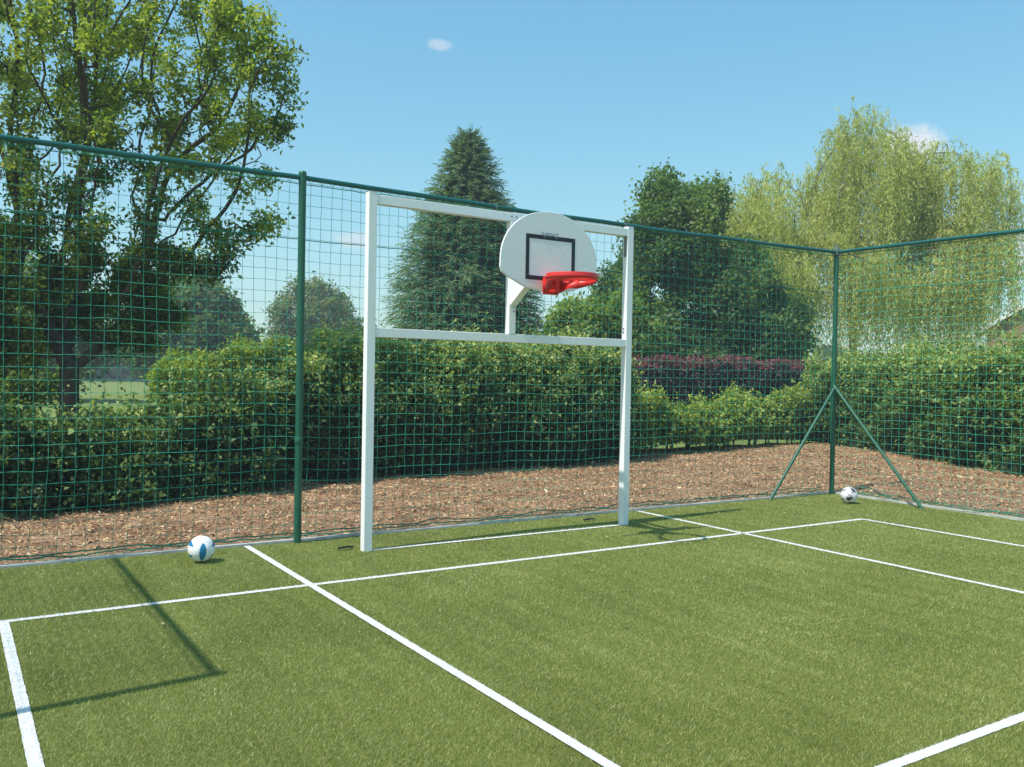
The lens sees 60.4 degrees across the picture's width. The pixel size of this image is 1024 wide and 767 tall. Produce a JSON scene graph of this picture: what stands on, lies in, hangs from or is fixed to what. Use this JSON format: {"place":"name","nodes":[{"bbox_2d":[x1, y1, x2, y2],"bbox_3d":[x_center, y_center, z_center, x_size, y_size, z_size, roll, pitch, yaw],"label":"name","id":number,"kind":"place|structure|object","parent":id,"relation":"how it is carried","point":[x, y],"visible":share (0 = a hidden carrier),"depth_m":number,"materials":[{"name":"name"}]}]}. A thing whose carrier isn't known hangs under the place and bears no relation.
{"place":"outdoors","nodes":[
{"label":"outdoors","id":0,"kind":"place"},
{"bbox_2d":[8,380,813,448],"bbox_3d":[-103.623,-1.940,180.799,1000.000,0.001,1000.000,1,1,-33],"label":"ground","id":1,"kind":"structure","parent":0,"point":[127,386],"depth_m":49.14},
{"bbox_2d":[0,285,116,418],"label":"shrub","id":2,"kind":"object","parent":1,"relation":"on","point":[47,385],"visible":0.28,"depth_m":15.02,"materials":[{"name":"green plant"}]},
{"bbox_2d":[9,235,134,391],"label":"broadleaf tree","id":3,"kind":"object","parent":1,"relation":"on","point":[82,348],"visible":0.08,"depth_m":42.78,"materials":[{"name":"green plant"}]},
{"bbox_2d":[121,275,266,385],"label":"broadleaf tree","id":4,"kind":"object","parent":1,"relation":"on","point":[217,333],"visible":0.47,"depth_m":53.28,"materials":[{"name":"green plant"}]},
{"bbox_2d":[139,331,287,409],"bbox_3d":[-7.362,0.052,22.017,3.875,2.805,2.476,1,1,-15],"label":"shrub","id":5,"kind":"object","parent":1,"relation":"on","point":[244,354],"visible":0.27,"depth_m":21.50,"materials":[{"name":"green plant"}]},
{"bbox_2d":[260,270,363,352],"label":"broadleaf tree","id":6,"kind":"object","parent":1,"relation":"on","point":[341,311],"visible":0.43,"depth_m":72.76,"materials":[{"name":"green plant"}]},
{"bbox_2d":[243,319,399,374],"bbox_3d":[-4.612,-0.057,21.997,4.356,3.110,2.212,1,1,-1],"label":"shrub","id":7,"kind":"object","parent":1,"relation":"on","point":[319,337],"visible":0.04,"depth_m":21.88,"materials":[{"name":"green plant"}]},
{"bbox_2d":[0,491,828,568],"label":"kerb","id":8,"kind":"structure","parent":1,"relation":"on","point":[103,557],"depth_m":8.85,"materials":[{"name":"concrete"}]},
{"bbox_2d":[0,134,840,560],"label":"court fence","id":9,"kind":"object","parent":1,"relation":"on","point":[302,176],"visible":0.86,"depth_m":8.54,"materials":[{"name":"metal"}]},
{"bbox_2d":[5,342,869,381],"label":"distant wood","id":10,"kind":"object","parent":1,"relation":"on","point":[122,373],"visible":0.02,"depth_m":109.22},
{"bbox_2d":[379,123,548,354],"bbox_3d":[-1.611,-3.522,31.965,6.574,11.690,6.808,1,1,-33],"label":"conifer","id":11,"kind":"object","parent":1,"relation":"on","point":[468,168],"visible":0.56,"depth_m":30.71,"materials":[{"name":"green plant"}]},
{"bbox_2d":[0,493,1023,766],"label":"artificial turf","id":12,"kind":"structure","parent":1,"relation":"on","point":[530,643],"depth_m":5.22,"materials":[{"name":"green plastic"}]},
{"bbox_2d":[0,621,44,766],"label":"court line","id":13,"kind":"object","parent":12,"relation":"on","point":[4,638],"visible":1,"depth_m":4.29,"materials":[{"name":"white plastic"}]},
{"bbox_2d":[0,621,43,766],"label":"court line fibres","id":14,"kind":"object","parent":13,"relation":"on","point":[20,677],"visible":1,"depth_m":4.24,"materials":[{"name":"white plastic"}]},
{"bbox_2d":[188,536,214,561],"bbox_3d":[-2.634,1.402,7.458,0.220,0.220,0.220,1,1,-33],"label":"soccer ball","id":15,"kind":"object","parent":12,"relation":"on","point":[201,548],"visible":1,"depth_m":7.38,"materials":[{"name":"white leather"}]},
{"bbox_2d":[338,546,353,548],"bbox_3d":[-1.529,1.504,8.082,0.165,0.023,0.049,0,1,-40],"label":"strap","id":16,"kind":"object","parent":12,"relation":"on","point":[342,547],"visible":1,"depth_m":8.06,"materials":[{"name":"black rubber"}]},
{"bbox_2d":[0,519,862,621],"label":"court line","id":17,"kind":"object","parent":12,"relation":"on","point":[10,620],"visible":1,"depth_m":6.89,"materials":[{"name":"white paint"}]},
{"bbox_2d":[0,518,860,621],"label":"court line fibres","id":18,"kind":"object","parent":17,"relation":"on","point":[141,604],"visible":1,"depth_m":7.14,"materials":[{"name":"white plastic"}]},
{"bbox_2d":[244,546,619,766],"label":"court line","id":19,"kind":"object","parent":12,"relation":"on","point":[432,658],"visible":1,"depth_m":4.67,"materials":[{"name":"white plastic"}]},
{"bbox_2d":[245,545,617,766],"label":"court line fibres","id":20,"kind":"object","parent":19,"relation":"on","point":[469,678],"visible":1,"depth_m":4.79,"materials":[{"name":"white plastic"}]},
{"bbox_2d":[373,525,617,549],"bbox_3d":[-0.042,1.540,8.867,2.952,0.001,0.050,1,1,-33],"label":"court line","id":21,"kind":"object","parent":12,"relation":"on","point":[489,538],"visible":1,"depth_m":8.72,"materials":[{"name":"white paint"}]},
{"bbox_2d":[372,524,619,549],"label":"court line fibres","id":22,"kind":"object","parent":21,"relation":"on","point":[498,536],"visible":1,"depth_m":8.82,"materials":[{"name":"white plastic"}]},
{"bbox_2d":[360,190,633,551],"bbox_3d":[0.140,-0.042,8.610,3.137,3.389,0.704,1,1,-33],"label":"sports goal","id":23,"kind":"object","parent":12,"relation":"on","point":[516,292],"visible":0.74,"depth_m":8.56,"materials":[{"name":"metal"}]},
{"bbox_2d":[499,212,596,292],"bbox_3d":[0.361,-1.238,8.287,1.112,0.755,0.031,1,1,-33],"label":"backboard","id":24,"kind":"object","parent":23,"relation":"attached to","point":[536,247],"visible":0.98,"depth_m":8.23,"materials":[{"name":"white plastic"}]},
{"bbox_2d":[543,271,598,294],"bbox_3d":[0.518,-0.912,8.037,0.482,0.164,0.583,1,1,-33],"label":"basketball hoop","id":25,"kind":"object","parent":24,"relation":"attached to","point":[555,283],"visible":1,"depth_m":8.15,"materials":[{"name":"metal"}]},
{"bbox_2d":[640,511,1023,592],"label":"court line","id":26,"kind":"object","parent":12,"relation":"on","point":[845,554],"visible":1,"depth_m":8.19,"materials":[{"name":"white plastic"}]},
{"bbox_2d":[643,511,1023,591],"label":"court line fibres","id":27,"kind":"object","parent":26,"relation":"on","point":[846,555],"visible":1,"depth_m":8.05,"materials":[{"name":"white plastic"}]},
{"bbox_2d":[840,487,857,502],"bbox_3d":[4.474,1.482,11.672,0.216,0.216,0.216,1,1,-33],"label":"football","id":28,"kind":"object","parent":12,"relation":"on","point":[848,494],"visible":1,"depth_m":11.60,"materials":[{"name":"white leather"}]},
{"bbox_2d":[864,519,1023,546],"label":"court line","id":29,"kind":"object","parent":12,"relation":"on","point":[943,532],"visible":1,"depth_m":9.53,"materials":[{"name":"white paint"}]},
{"bbox_2d":[863,519,1022,545],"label":"court line fibres","id":30,"kind":"object","parent":29,"relation":"on","point":[946,532],"visible":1,"depth_m":9.43,"materials":[{"name":"white plastic"}]},
{"bbox_2d":[876,712,1023,766],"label":"court line","id":31,"kind":"object","parent":12,"relation":"on","point":[1018,720],"visible":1,"depth_m":4.00,"materials":[{"name":"white paint"}]},
{"bbox_2d":[874,713,1023,766],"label":"court line fibres","id":32,"kind":"object","parent":31,"relation":"on","point":[952,745],"visible":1,"depth_m":3.97,"materials":[{"name":"white plastic"}]},
{"bbox_2d":[0,442,1023,564],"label":"bark bed","id":33,"kind":"object","parent":1,"relation":"on","point":[77,540],"visible":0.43,"depth_m":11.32,"materials":[{"name":"brown wood"}]},
{"bbox_2d":[0,349,294,519],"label":"hedge","id":34,"kind":"object","parent":33,"relation":"on","point":[15,423],"visible":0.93,"depth_m":10.40,"materials":[{"name":"green plant"}]},
{"bbox_2d":[0,0,309,424],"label":"broadleaf tree","id":35,"kind":"object","parent":33,"relation":"on","point":[88,125],"visible":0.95,"depth_m":12.54,"materials":[{"name":"green plant"}]},
{"bbox_2d":[233,311,651,483],"bbox_3d":[-0.730,0.113,14.742,8.148,2.681,2.502,0,1,-39],"label":"hedge","id":36,"kind":"object","parent":33,"relation":"on","point":[475,359],"visible":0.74,"depth_m":13.91,"materials":[{"name":"green plant"}]},
{"bbox_2d":[631,371,829,452],"bbox_3d":[4.865,0.665,20.276,8.118,1.806,2.118,0,1,-40],"label":"hedge","id":37,"kind":"object","parent":33,"relation":"on","point":[748,428],"visible":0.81,"depth_m":19.68,"materials":[{"name":"green plant"}]},
{"bbox_2d":[794,328,1023,475],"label":"hedge","id":38,"kind":"object","parent":33,"relation":"on","point":[989,412],"visible":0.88,"depth_m":17.42,"materials":[{"name":"green plant"}]},
{"bbox_2d":[512,279,670,362],"bbox_3d":[2.162,-0.885,27.252,5.447,4.910,2.929,1,1,6],"label":"shrub","id":39,"kind":"object","parent":1,"relation":"on","point":[566,315],"visible":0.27,"depth_m":26.66,"materials":[{"name":"green plant"}]},
{"bbox_2d":[578,157,822,371],"bbox_3d":[6.469,-3.027,29.953,8.807,9.324,5.013,1,1,-14],"label":"broadleaf tree","id":40,"kind":"object","parent":1,"relation":"on","point":[671,203],"visible":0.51,"depth_m":29.12,"materials":[{"name":"green plant"}]},
{"bbox_2d":[631,352,827,406],"bbox_3d":[6.810,0.288,25.494,9.263,2.366,1.783,1,1,-19],"label":"hedge","id":41,"kind":"object","parent":1,"relation":"on","point":[692,367],"visible":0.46,"depth_m":24.64,"materials":[{"name":"purple plant"}]},
{"bbox_2d":[689,96,1023,362],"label":"weeping willow","id":42,"kind":"object","parent":1,"relation":"on","point":[920,215],"visible":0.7,"depth_m":34.40,"materials":[{"name":"green plant"}]},
{"bbox_2d":[832,228,1023,518],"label":"court fence","id":43,"kind":"object","parent":1,"relation":"on","point":[947,239],"visible":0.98,"depth_m":11.46,"materials":[{"name":"metal"}]},
{"bbox_2d":[834,492,1023,520],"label":"kerb","id":44,"kind":"structure","parent":1,"relation":"on","point":[957,510],"depth_m":11.27,"materials":[{"name":"concrete"}]},
{"bbox_2d":[981,303,1023,349],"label":"house","id":45,"kind":"structure","parent":1,"relation":"on","point":[1009,326],"depth_m":44.73,"materials":[{"name":"brick"}]},
{"bbox_2d":[0,0,1023,359],"label":"sky","id":46,"kind":"structure","parent":0,"point":[573,96],"materials":[{"name":"blue"}]}
]}

